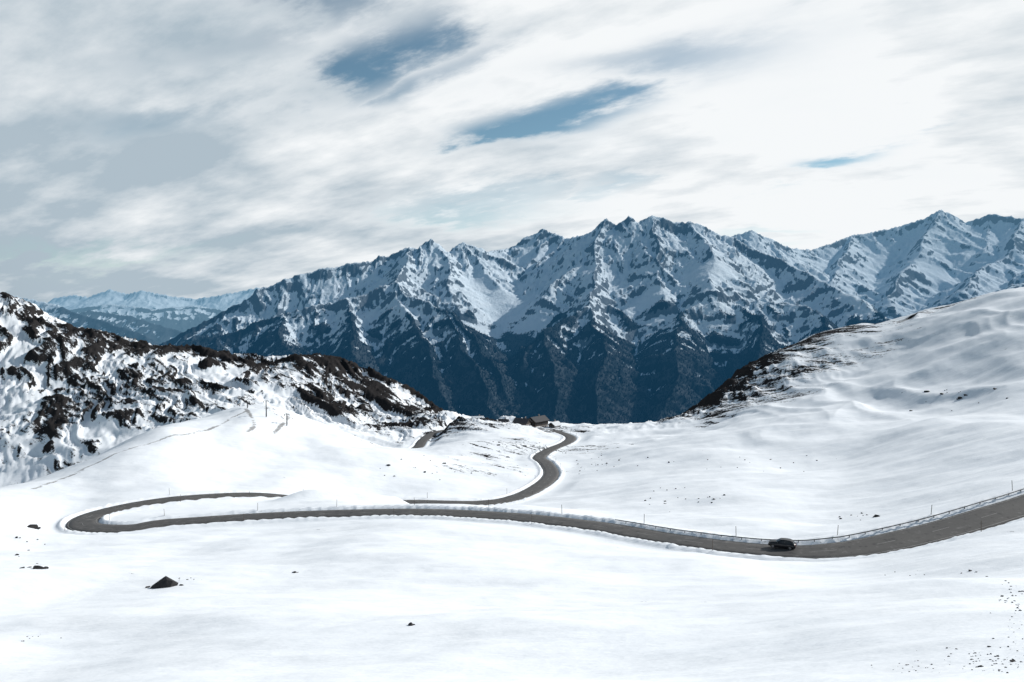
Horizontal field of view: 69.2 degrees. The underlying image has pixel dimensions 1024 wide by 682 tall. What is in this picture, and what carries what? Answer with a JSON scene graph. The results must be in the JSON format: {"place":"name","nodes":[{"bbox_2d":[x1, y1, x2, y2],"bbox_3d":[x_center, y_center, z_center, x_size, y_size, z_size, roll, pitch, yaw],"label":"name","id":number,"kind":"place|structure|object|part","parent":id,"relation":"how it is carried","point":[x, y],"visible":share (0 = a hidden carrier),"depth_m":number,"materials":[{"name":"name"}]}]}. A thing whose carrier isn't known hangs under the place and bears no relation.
{"place":"outdoors","nodes":[
{"label":"outdoors","id":0,"kind":"place"},
{"bbox_2d":[412,418,470,447],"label":"access road","id":1,"kind":"structure","parent":0,"point":[421,441],"depth_m":551.28,"materials":[{"name":"grey asphalt"}]},
{"bbox_2d":[0,287,1023,681],"bbox_3d":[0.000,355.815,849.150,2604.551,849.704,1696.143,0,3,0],"label":"snow ground","id":2,"kind":"structure","parent":0,"point":[92,419],"depth_m":166.76,"materials":[{"name":"snow"},{"name":"white snow"}]},
{"bbox_2d":[27,524,40,528],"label":"boulder","id":3,"kind":"object","parent":2,"relation":"on","point":[34,526],"visible":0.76,"depth_m":186.32,"materials":[{"name":"grey stone"}]},
{"bbox_2d":[33,565,48,568],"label":"boulder","id":4,"kind":"object","parent":2,"relation":"on","point":[39,567],"visible":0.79,"depth_m":97.33,"materials":[{"name":"grey stone"}]},
{"bbox_2d":[145,576,182,588],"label":"boulder","id":5,"kind":"object","parent":2,"relation":"on","point":[165,582],"visible":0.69,"depth_m":86.80,"materials":[{"name":"grey stone"}]},
{"bbox_2d":[498,417,509,421],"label":"alpine hut","id":6,"kind":"object","parent":2,"relation":"on","point":[504,420],"visible":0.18,"depth_m":622.50,"materials":[{"name":"stone"}]},
{"bbox_2d":[15,388,1023,672],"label":"scattered rocks","id":7,"kind":"object","parent":2,"relation":"on","point":[839,518],"visible":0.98,"depth_m":76.28,"materials":[{"name":"grey stone"}]},
{"bbox_2d":[512,417,531,425],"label":"restaurant annex","id":8,"kind":"object","parent":2,"relation":"on","point":[524,421],"visible":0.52,"depth_m":586.12,"materials":[{"name":"stone"}]},
{"bbox_2d":[529,414,549,426],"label":"mountain hotel","id":9,"kind":"structure","parent":2,"relation":"on","point":[540,421],"depth_m":595.14,"materials":[{"name":"stone"}]},
{"bbox_2d":[548,420,561,426],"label":"alpine hut","id":10,"kind":"object","parent":2,"relation":"on","point":[555,423],"visible":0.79,"depth_m":589.30,"materials":[{"name":"stone"}]},
{"bbox_2d":[615,488,1023,542],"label":"guardrail","id":11,"kind":"object","parent":2,"relation":"on","point":[849,535],"visible":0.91,"depth_m":133.42,"materials":[{"name":"metal"}]},
{"bbox_2d":[0,0,1023,302],"label":"sky","id":12,"kind":"structure","parent":0,"point":[194,149],"materials":[{"name":"white"}]},
{"bbox_2d":[12,209,1023,424],"bbox_3d":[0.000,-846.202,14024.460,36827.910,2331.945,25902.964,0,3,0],"label":"mountain range","id":13,"kind":"structure","parent":0,"point":[705,278],"depth_m":6388.60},
{"bbox_2d":[179,299,888,424],"bbox_3d":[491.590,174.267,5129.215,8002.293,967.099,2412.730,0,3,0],"label":"pine forest","id":14,"kind":"object","parent":13,"relation":"on","point":[516,366],"visible":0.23,"depth_m":4974.59,"materials":[{"name":"green plant"}]},
{"bbox_2d":[66,430,1023,558],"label":"mountain road","id":15,"kind":"structure","parent":0,"point":[999,513],"depth_m":152.02,"materials":[{"name":"grey asphalt"}]},
{"bbox_2d":[768,538,795,549],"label":"car","id":16,"kind":"object","parent":15,"relation":"on","point":[788,543],"visible":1,"depth_m":126.55,"materials":[{"name":"paint"}]},
{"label":"windows","id":17,"kind":"part","parent":16,"relation":"part of","materials":[{"name":"black glass"}]}
]}

